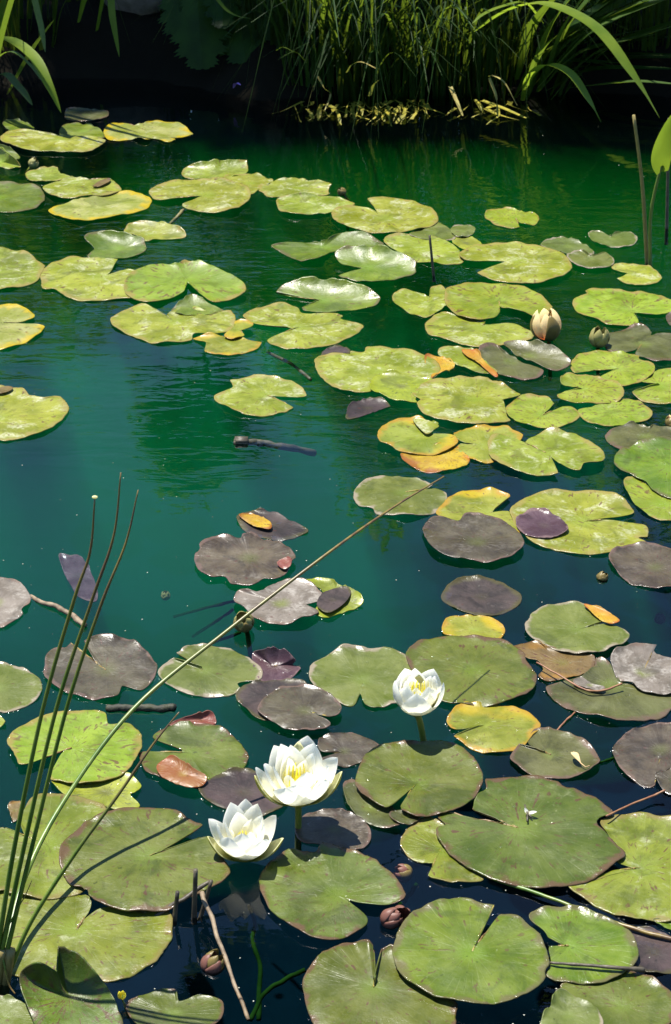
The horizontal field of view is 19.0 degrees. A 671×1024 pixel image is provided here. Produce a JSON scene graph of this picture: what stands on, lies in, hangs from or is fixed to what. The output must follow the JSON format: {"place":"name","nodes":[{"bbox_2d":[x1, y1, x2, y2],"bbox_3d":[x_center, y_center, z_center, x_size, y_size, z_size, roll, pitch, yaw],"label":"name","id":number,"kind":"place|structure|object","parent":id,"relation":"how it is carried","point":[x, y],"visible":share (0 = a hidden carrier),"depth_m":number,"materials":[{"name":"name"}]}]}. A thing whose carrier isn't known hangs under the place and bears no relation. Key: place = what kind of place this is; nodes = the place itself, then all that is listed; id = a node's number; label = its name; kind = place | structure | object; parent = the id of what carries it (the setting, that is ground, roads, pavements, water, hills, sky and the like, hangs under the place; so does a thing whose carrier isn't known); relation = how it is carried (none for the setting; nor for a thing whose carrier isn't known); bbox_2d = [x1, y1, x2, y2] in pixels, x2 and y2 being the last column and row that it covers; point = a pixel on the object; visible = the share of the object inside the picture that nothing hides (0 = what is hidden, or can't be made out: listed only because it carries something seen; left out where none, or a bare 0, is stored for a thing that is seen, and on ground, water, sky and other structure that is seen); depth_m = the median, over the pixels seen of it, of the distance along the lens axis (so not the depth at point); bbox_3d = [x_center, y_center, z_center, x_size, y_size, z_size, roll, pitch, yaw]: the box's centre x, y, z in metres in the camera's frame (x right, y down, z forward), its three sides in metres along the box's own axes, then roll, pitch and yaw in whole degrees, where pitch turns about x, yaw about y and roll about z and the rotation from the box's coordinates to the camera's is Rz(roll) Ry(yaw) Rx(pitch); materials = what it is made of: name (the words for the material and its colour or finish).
{"place":"outdoors","nodes":[
{"label":"outdoors","id":0,"kind":"place"},
{"bbox_2d":[0,0,670,1023],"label":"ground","id":1,"kind":"structure","parent":0,"point":[156,426],"depth_m":5.68,"materials":[{"name":"liquid"}]},
{"bbox_2d":[157,0,291,69],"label":"lobed plant","id":2,"kind":"object","parent":1,"relation":"on","point":[196,33],"visible":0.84,"depth_m":5.80,"materials":[{"name":"green plant"}]},
{"bbox_2d":[156,0,401,48],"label":"grass tuft","id":3,"kind":"object","parent":1,"relation":"on","point":[273,36],"visible":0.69,"depth_m":5.74,"materials":[{"name":"green plant"}]},
{"bbox_2d":[138,0,588,124],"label":"grass tuft","id":4,"kind":"object","parent":1,"relation":"on","point":[308,10],"visible":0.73,"depth_m":5.67,"materials":[{"name":"green plant"}]},
{"bbox_2d":[216,0,560,138],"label":"grass tuft","id":5,"kind":"object","parent":1,"relation":"on","point":[349,88],"visible":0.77,"depth_m":5.64,"materials":[{"name":"green plant"}]},
{"bbox_2d":[220,0,575,140],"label":"grass tuft","id":6,"kind":"object","parent":1,"relation":"on","point":[410,79],"visible":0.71,"depth_m":5.68,"materials":[{"name":"green plant"}]},
{"bbox_2d":[226,0,645,135],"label":"grass tuft","id":7,"kind":"object","parent":1,"relation":"on","point":[440,95],"visible":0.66,"depth_m":5.71,"materials":[{"name":"green plant"}]},
{"bbox_2d":[353,0,622,130],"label":"grass tuft","id":8,"kind":"object","parent":1,"relation":"on","point":[485,77],"visible":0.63,"depth_m":5.73,"materials":[{"name":"green plant"}]},
{"bbox_2d":[360,0,662,121],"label":"grass tuft","id":9,"kind":"object","parent":1,"relation":"on","point":[513,59],"visible":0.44,"depth_m":5.75,"materials":[{"name":"green plant"}]},
{"bbox_2d":[470,1,670,119],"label":"iris clump","id":10,"kind":"object","parent":1,"relation":"on","point":[606,37],"visible":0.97,"depth_m":5.35,"materials":[{"name":"green plant"}]},
{"bbox_2d":[479,0,670,63],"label":"grass tuft","id":11,"kind":"object","parent":1,"relation":"on","point":[655,13],"visible":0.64,"depth_m":5.76,"materials":[{"name":"green plant"}]},
{"bbox_2d":[514,0,670,102],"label":"iris clump","id":12,"kind":"object","parent":1,"relation":"on","point":[575,30],"visible":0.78,"depth_m":5.64,"materials":[{"name":"green plant"}]},
{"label":"water","id":13,"kind":"structure","parent":0,"visible":0},
{"bbox_2d":[0,661,41,712],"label":"lily pad","id":14,"kind":"object","parent":13,"relation":"on","point":[20,687],"visible":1,"depth_m":2.96,"materials":[{"name":"plant"}]},
{"bbox_2d":[0,247,44,288],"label":"lily pad","id":15,"kind":"object","parent":13,"relation":"on","point":[21,268],"visible":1,"depth_m":4.51,"materials":[{"name":"plant"}]},
{"bbox_2d":[0,304,44,349],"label":"lily pad","id":16,"kind":"object","parent":13,"relation":"on","point":[14,330],"visible":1,"depth_m":4.21,"materials":[{"name":"plant"}]},
{"bbox_2d":[0,181,44,212],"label":"lily pad","id":17,"kind":"object","parent":13,"relation":"on","point":[15,197],"visible":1,"depth_m":4.96,"materials":[{"name":"plant"}]},
{"bbox_2d":[0,385,68,440],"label":"lily pad","id":18,"kind":"object","parent":13,"relation":"on","point":[24,413],"visible":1,"depth_m":3.82,"materials":[{"name":"plant"}]},
{"bbox_2d":[0,793,105,899],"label":"lily pad","id":19,"kind":"object","parent":13,"relation":"on","point":[76,812],"visible":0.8,"depth_m":2.62,"materials":[{"name":"green plant"}]},
{"bbox_2d":[0,129,105,154],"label":"lily pad","id":20,"kind":"object","parent":13,"relation":"on","point":[32,140],"visible":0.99,"depth_m":5.35,"materials":[{"name":"plant"}]},
{"bbox_2d":[0,0,118,111],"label":"iris clump","id":21,"kind":"object","parent":13,"relation":"on","point":[39,68],"visible":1,"depth_m":5.46,"materials":[{"name":"green plant"}]},
{"bbox_2d":[19,946,122,1023],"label":"lily pad","id":22,"kind":"object","parent":13,"relation":"on","point":[72,988],"visible":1,"depth_m":2.34,"materials":[{"name":"plant"}]},
{"bbox_2d":[7,710,141,783],"bbox_3d":[-0.361,0.330,2.816,0.198,0.013,0.169,18,33,31],"label":"lily pad","id":23,"kind":"object","parent":13,"relation":"on","point":[85,733],"visible":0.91,"depth_m":2.81,"materials":[{"name":"plant"}]},
{"bbox_2d":[43,176,121,198],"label":"lily pad","id":24,"kind":"object","parent":13,"relation":"on","point":[70,187],"visible":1,"depth_m":5.00,"materials":[{"name":"plant"}]},
{"bbox_2d":[0,891,172,982],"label":"lily pad","id":25,"kind":"object","parent":13,"relation":"on","point":[109,944],"visible":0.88,"depth_m":2.46,"materials":[{"name":"green plant"}]},
{"bbox_2d":[40,256,132,301],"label":"lily pad","id":26,"kind":"object","parent":13,"relation":"on","point":[80,279],"visible":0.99,"depth_m":4.46,"materials":[{"name":"plant"}]},
{"bbox_2d":[51,772,140,808],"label":"lily pad","id":27,"kind":"object","parent":13,"relation":"on","point":[105,792],"visible":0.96,"depth_m":2.73,"materials":[{"name":"plant"}]},
{"bbox_2d":[48,190,151,222],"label":"lily pad","id":28,"kind":"object","parent":13,"relation":"on","point":[94,207],"visible":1,"depth_m":4.89,"materials":[{"name":"plant"}]},
{"bbox_2d":[43,633,157,700],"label":"lily pad","id":29,"kind":"object","parent":13,"relation":"on","point":[114,665],"visible":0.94,"depth_m":3.01,"materials":[{"name":"plant"}]},
{"bbox_2d":[84,230,146,258],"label":"lily pad","id":30,"kind":"object","parent":13,"relation":"on","point":[113,244],"visible":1,"depth_m":4.64,"materials":[{"name":"plant"}]},
{"bbox_2d":[59,807,230,911],"bbox_3d":[-0.252,0.448,2.581,0.199,0.021,0.224,-23,35,-36],"label":"lily pad","id":31,"kind":"object","parent":13,"relation":"on","point":[125,859],"visible":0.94,"depth_m":2.57,"materials":[{"name":"plant"}]},
{"bbox_2d":[103,120,192,141],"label":"lily pad","id":32,"kind":"object","parent":13,"relation":"on","point":[161,130],"visible":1,"depth_m":5.45,"materials":[{"name":"plant"}]},
{"bbox_2d":[110,303,235,343],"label":"lily pad","id":33,"kind":"object","parent":13,"relation":"on","point":[147,323],"visible":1,"depth_m":4.22,"materials":[{"name":"plant"}]},
{"bbox_2d":[125,988,223,1023],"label":"lily pad","id":34,"kind":"object","parent":13,"relation":"on","point":[163,1006],"visible":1,"depth_m":2.34,"materials":[{"name":"plant"}]},
{"bbox_2d":[124,260,245,302],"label":"lily pad","id":35,"kind":"object","parent":13,"relation":"on","point":[161,282],"visible":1,"depth_m":4.42,"materials":[{"name":"plant"}]},
{"bbox_2d":[138,721,248,788],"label":"lily pad","id":36,"kind":"object","parent":13,"relation":"on","point":[209,751],"visible":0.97,"depth_m":2.80,"materials":[{"name":"plant"}]},
{"bbox_2d":[149,177,250,212],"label":"lily pad","id":37,"kind":"object","parent":13,"relation":"on","point":[218,194],"visible":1,"depth_m":4.96,"materials":[{"name":"plant"}]},
{"bbox_2d":[158,643,262,697],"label":"lily pad","id":38,"kind":"object","parent":13,"relation":"on","point":[213,672],"visible":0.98,"depth_m":3.00,"materials":[{"name":"plant"}]},
{"bbox_2d":[0,472,443,995],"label":"rush clump","id":39,"kind":"object","parent":13,"relation":"on","point":[9,954],"visible":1,"depth_m":2.31,"materials":[{"name":"green plant"}]},
{"bbox_2d":[193,319,261,355],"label":"lily pad","id":40,"kind":"object","parent":13,"relation":"on","point":[233,341],"visible":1,"depth_m":4.13,"materials":[{"name":"plant"}]},
{"bbox_2d":[198,767,283,816],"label":"lily pad","id":41,"kind":"object","parent":13,"relation":"on","point":[237,786],"visible":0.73,"depth_m":2.73,"materials":[{"name":"plant"}]},
{"bbox_2d":[194,531,295,585],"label":"lily pad","id":42,"kind":"object","parent":13,"relation":"on","point":[249,558],"visible":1,"depth_m":3.30,"materials":[{"name":"plant"}]},
{"bbox_2d":[207,799,283,861],"bbox_3d":[-0.116,0.420,2.573,0.082,0.074,0.077,24,36,38],"label":"water lily flower","id":43,"kind":"object","parent":13,"relation":"on","point":[244,831],"visible":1,"depth_m":2.58,"materials":[{"name":"white plant"}]},
{"bbox_2d":[214,374,307,416],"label":"lily pad","id":44,"kind":"object","parent":13,"relation":"on","point":[252,395],"visible":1,"depth_m":3.90,"materials":[{"name":"plant"}]},
{"bbox_2d":[236,508,307,541],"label":"lily pad","id":45,"kind":"object","parent":13,"relation":"on","point":[262,523],"visible":0.99,"depth_m":3.41,"materials":[{"name":"plant"}]},
{"bbox_2d":[233,578,321,624],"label":"lily pad","id":46,"kind":"object","parent":13,"relation":"on","point":[288,604],"visible":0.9,"depth_m":3.17,"materials":[{"name":"plant"}]},
{"bbox_2d":[254,736,341,850],"bbox_3d":[-0.046,0.398,2.631,0.098,0.185,0.100,23,35,37],"label":"water lily flower","id":47,"kind":"object","parent":13,"relation":"on","point":[299,775],"visible":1,"depth_m":2.61,"materials":[{"name":"white plant"}]},
{"bbox_2d":[257,683,341,730],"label":"lily pad","id":48,"kind":"object","parent":13,"relation":"on","point":[298,707],"visible":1,"depth_m":2.90,"materials":[{"name":"plant"}]},
{"bbox_2d":[243,302,363,349],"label":"lily pad","id":49,"kind":"object","parent":13,"relation":"on","point":[309,331],"visible":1,"depth_m":4.21,"materials":[{"name":"plant"}]},
{"bbox_2d":[276,192,354,214],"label":"lily pad","id":50,"kind":"object","parent":13,"relation":"on","point":[305,203],"visible":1,"depth_m":4.89,"materials":[{"name":"plant"}]},
{"bbox_2d":[271,231,383,261],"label":"lily pad","id":51,"kind":"object","parent":13,"relation":"on","point":[300,251],"visible":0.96,"depth_m":4.64,"materials":[{"name":"plant"}]},
{"bbox_2d":[276,276,380,312],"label":"lily pad","id":52,"kind":"object","parent":13,"relation":"on","point":[332,295],"visible":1,"depth_m":4.35,"materials":[{"name":"plant"}]},
{"bbox_2d":[259,842,405,939],"bbox_3d":[-0.015,0.474,2.536,0.169,0.016,0.185,-22,35,-36],"label":"lily pad","id":53,"kind":"object","parent":13,"relation":"on","point":[312,894],"visible":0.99,"depth_m":2.53,"materials":[{"name":"plant"}]},
{"bbox_2d":[295,808,370,849],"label":"lily pad","id":54,"kind":"object","parent":13,"relation":"on","point":[341,827],"visible":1,"depth_m":2.65,"materials":[{"name":"plant"}]},
{"bbox_2d":[307,577,363,617],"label":"lily pad","id":55,"kind":"object","parent":13,"relation":"on","point":[335,598],"visible":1,"depth_m":3.18,"materials":[{"name":"plant"}]},
{"bbox_2d":[318,732,378,767],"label":"lily pad","id":56,"kind":"object","parent":13,"relation":"on","point":[349,749],"visible":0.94,"depth_m":2.82,"materials":[{"name":"plant"}]},
{"bbox_2d":[309,644,411,707],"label":"lily pad","id":57,"kind":"object","parent":13,"relation":"on","point":[347,675],"visible":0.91,"depth_m":2.99,"materials":[{"name":"plant"}]},
{"bbox_2d":[343,779,399,828],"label":"lily pad","id":58,"kind":"object","parent":13,"relation":"on","point":[368,810],"visible":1,"depth_m":2.69,"materials":[{"name":"plant"}]},
{"bbox_2d":[335,244,415,281],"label":"lily pad","id":59,"kind":"object","parent":13,"relation":"on","point":[380,263],"visible":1,"depth_m":4.51,"materials":[{"name":"plant"}]},
{"bbox_2d":[314,346,440,392],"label":"lily pad","id":60,"kind":"object","parent":13,"relation":"on","point":[355,371],"visible":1,"depth_m":4.02,"materials":[{"name":"plant"}]},
{"bbox_2d":[302,939,457,1023],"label":"lily pad","id":61,"kind":"object","parent":13,"relation":"on","point":[348,983],"visible":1,"depth_m":2.36,"materials":[{"name":"plant"}]},
{"bbox_2d":[331,196,437,233],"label":"lily pad","id":62,"kind":"object","parent":13,"relation":"on","point":[395,215],"visible":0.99,"depth_m":4.81,"materials":[{"name":"plant"}]},
{"bbox_2d":[353,475,446,515],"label":"lily pad","id":63,"kind":"object","parent":13,"relation":"on","point":[380,494],"visible":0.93,"depth_m":3.51,"materials":[{"name":"plant"}]},
{"bbox_2d":[370,369,431,402],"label":"lily pad","id":64,"kind":"object","parent":13,"relation":"on","point":[394,384],"visible":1,"depth_m":3.92,"materials":[{"name":"plant"}]},
{"bbox_2d":[377,415,457,455],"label":"lily pad","id":65,"kind":"object","parent":13,"relation":"on","point":[412,435],"visible":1,"depth_m":3.71,"materials":[{"name":"plant"}]},
{"bbox_2d":[355,740,482,816],"bbox_3d":[0.116,0.366,2.740,0.179,0.020,0.181,0,28,0],"label":"lily pad","id":66,"kind":"object","parent":13,"relation":"on","point":[435,777],"visible":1,"depth_m":2.74,"materials":[{"name":"plant"}]},
{"bbox_2d":[393,668,444,741],"bbox_3d":[0.116,0.305,2.823,0.072,0.172,0.072,0,28,0],"label":"water lily flower","id":67,"kind":"object","parent":13,"relation":"on","point":[417,694],"visible":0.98,"depth_m":2.79,"materials":[{"name":"white plant"}]},
{"bbox_2d":[384,233,463,264],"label":"lily pad","id":68,"kind":"object","parent":13,"relation":"on","point":[445,252],"visible":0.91,"depth_m":4.63,"materials":[{"name":"plant"}]},
{"bbox_2d":[400,817,483,882],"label":"lily pad","id":69,"kind":"object","parent":13,"relation":"on","point":[420,842],"visible":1,"depth_m":2.60,"materials":[{"name":"green plant"}]},
{"bbox_2d":[412,375,520,423],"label":"lily pad","id":70,"kind":"object","parent":13,"relation":"on","point":[468,400],"visible":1,"depth_m":3.86,"materials":[{"name":"plant"}]},
{"bbox_2d":[392,897,549,1004],"bbox_3d":[0.163,0.533,2.419,0.190,0.020,0.200,0,28,0],"label":"lily pad","id":71,"kind":"object","parent":13,"relation":"on","point":[440,949],"visible":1,"depth_m":2.41,"materials":[{"name":"plant"}]},
{"bbox_2d":[406,634,536,706],"bbox_3d":[0.203,0.237,2.995,0.194,0.014,0.195,0,28,0],"label":"lily pad","id":72,"kind":"object","parent":13,"relation":"on","point":[486,671],"visible":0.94,"depth_m":3.00,"materials":[{"name":"plant"}]},
{"bbox_2d":[422,512,523,562],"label":"lily pad","id":73,"kind":"object","parent":13,"relation":"on","point":[479,537],"visible":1,"depth_m":3.36,"materials":[{"name":"plant"}]},
{"bbox_2d":[436,487,520,532],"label":"lily pad","id":74,"kind":"object","parent":13,"relation":"on","point":[485,501],"visible":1,"depth_m":3.48,"materials":[{"name":"plant"}]},
{"bbox_2d":[425,312,533,346],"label":"lily pad","id":75,"kind":"object","parent":13,"relation":"on","point":[454,328],"visible":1,"depth_m":4.18,"materials":[{"name":"plant"}]},
{"bbox_2d":[441,575,521,615],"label":"lily pad","id":76,"kind":"object","parent":13,"relation":"on","point":[475,595],"visible":1,"depth_m":3.20,"materials":[{"name":"plant"}]},
{"bbox_2d":[454,424,522,463],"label":"lily pad","id":77,"kind":"object","parent":13,"relation":"on","point":[476,437],"visible":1,"depth_m":3.72,"materials":[{"name":"plant"}]},
{"bbox_2d":[447,701,540,753],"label":"lily pad","id":78,"kind":"object","parent":13,"relation":"on","point":[497,728],"visible":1,"depth_m":2.87,"materials":[{"name":"plant"}]},
{"bbox_2d":[444,282,552,319],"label":"lily pad","id":79,"kind":"object","parent":13,"relation":"on","point":[478,300],"visible":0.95,"depth_m":4.33,"materials":[{"name":"plant"}]},
{"bbox_2d":[479,342,543,380],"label":"lily pad","id":80,"kind":"object","parent":13,"relation":"on","point":[500,360],"visible":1,"depth_m":4.03,"materials":[{"name":"plant"}]},
{"bbox_2d":[459,241,571,283],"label":"lily pad","id":81,"kind":"object","parent":13,"relation":"on","point":[522,263],"visible":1,"depth_m":4.54,"materials":[{"name":"plant"}]},
{"bbox_2d":[436,775,624,888],"bbox_3d":[0.257,0.419,2.643,0.250,0.015,0.246,0,28,0],"label":"lily pad","id":82,"kind":"object","parent":13,"relation":"on","point":[560,838],"visible":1,"depth_m":2.63,"materials":[{"name":"plant"}]},
{"bbox_2d":[503,339,570,370],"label":"lily pad","id":83,"kind":"object","parent":13,"relation":"on","point":[547,356],"visible":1,"depth_m":4.05,"materials":[{"name":"plant"}]},
{"bbox_2d":[506,393,579,428],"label":"lily pad","id":84,"kind":"object","parent":13,"relation":"on","point":[531,409],"visible":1,"depth_m":3.82,"materials":[{"name":"plant"}]},
{"bbox_2d":[487,427,604,476],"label":"lily pad","id":85,"kind":"object","parent":13,"relation":"on","point":[534,455],"visible":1,"depth_m":3.66,"materials":[{"name":"plant"}]},
{"bbox_2d":[514,640,594,681],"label":"lily pad","id":86,"kind":"object","parent":13,"relation":"on","point":[566,664],"visible":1,"depth_m":3.03,"materials":[{"name":"plant"}]},
{"bbox_2d":[510,727,599,778],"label":"lily pad","id":87,"kind":"object","parent":13,"relation":"on","point":[546,753],"visible":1,"depth_m":2.80,"materials":[{"name":"plant"}]},
{"bbox_2d":[540,988,603,1023],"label":"lily pad","id":88,"kind":"object","parent":13,"relation":"on","point":[566,1007],"visible":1,"depth_m":2.33,"materials":[{"name":"plant"}]},
{"bbox_2d":[525,601,629,653],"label":"lily pad","id":89,"kind":"object","parent":13,"relation":"on","point":[574,627],"visible":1,"depth_m":3.10,"materials":[{"name":"plant"}]},
{"bbox_2d":[509,488,648,554],"bbox_3d":[0.415,0.015,3.424,0.234,0.013,0.235,0,28,0],"label":"lily pad","id":90,"kind":"object","parent":13,"relation":"on","point":[582,514],"visible":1,"depth_m":3.43,"materials":[{"name":"plant"}]},
{"bbox_2d":[529,904,638,984],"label":"lily pad","id":91,"kind":"object","parent":13,"relation":"on","point":[581,934],"visible":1,"depth_m":2.44,"materials":[{"name":"plant"}]},
{"bbox_2d":[557,372,623,403],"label":"lily pad","id":92,"kind":"object","parent":13,"relation":"on","point":[594,389],"visible":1,"depth_m":3.90,"materials":[{"name":"plant"}]},
{"bbox_2d":[546,657,670,721],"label":"lily pad","id":93,"kind":"object","parent":13,"relation":"on","point":[627,702],"visible":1,"depth_m":2.93,"materials":[{"name":"plant"}]},
{"bbox_2d":[571,350,654,385],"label":"lily pad","id":94,"kind":"object","parent":13,"relation":"on","point":[627,369],"visible":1,"depth_m":4.02,"materials":[{"name":"plant"}]},
{"bbox_2d":[578,399,652,426],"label":"lily pad","id":95,"kind":"object","parent":13,"relation":"on","point":[621,412],"visible":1,"depth_m":3.82,"materials":[{"name":"plant"}]},
{"bbox_2d":[560,971,670,1023],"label":"lily pad","id":96,"kind":"object","parent":13,"relation":"on","point":[629,997],"visible":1,"depth_m":2.36,"materials":[{"name":"plant"}]},
{"bbox_2d":[568,812,670,922],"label":"lily pad","id":97,"kind":"object","parent":13,"relation":"on","point":[640,888],"visible":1,"depth_m":2.56,"materials":[{"name":"green plant"}]},
{"bbox_2d":[572,288,670,325],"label":"lily pad","id":98,"kind":"object","parent":13,"relation":"on","point":[612,306],"visible":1,"depth_m":4.31,"materials":[{"name":"plant"}]},
{"bbox_2d":[605,323,670,361],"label":"lily pad","id":99,"kind":"object","parent":13,"relation":"on","point":[642,340],"visible":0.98,"depth_m":4.13,"materials":[{"name":"plant"}]},
{"bbox_2d":[609,541,670,588],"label":"lily pad","id":100,"kind":"object","parent":13,"relation":"on","point":[644,564],"visible":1,"depth_m":3.29,"materials":[{"name":"plant"}]},
{"bbox_2d":[610,643,670,694],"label":"lily pad","id":101,"kind":"object","parent":13,"relation":"on","point":[644,667],"visible":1,"depth_m":3.00,"materials":[{"name":"plant"}]},
{"bbox_2d":[612,722,670,788],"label":"lily pad","id":102,"kind":"object","parent":13,"relation":"on","point":[642,755],"visible":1,"depth_m":2.81,"materials":[{"name":"plant"}]},
{"bbox_2d":[614,436,670,498],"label":"lily pad","id":103,"kind":"object","parent":13,"relation":"on","point":[648,460],"visible":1,"depth_m":3.62,"materials":[{"name":"plant"}]},
{"bbox_2d":[628,926,670,974],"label":"lily pad","id":104,"kind":"object","parent":13,"relation":"on","point":[657,951],"visible":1,"depth_m":2.44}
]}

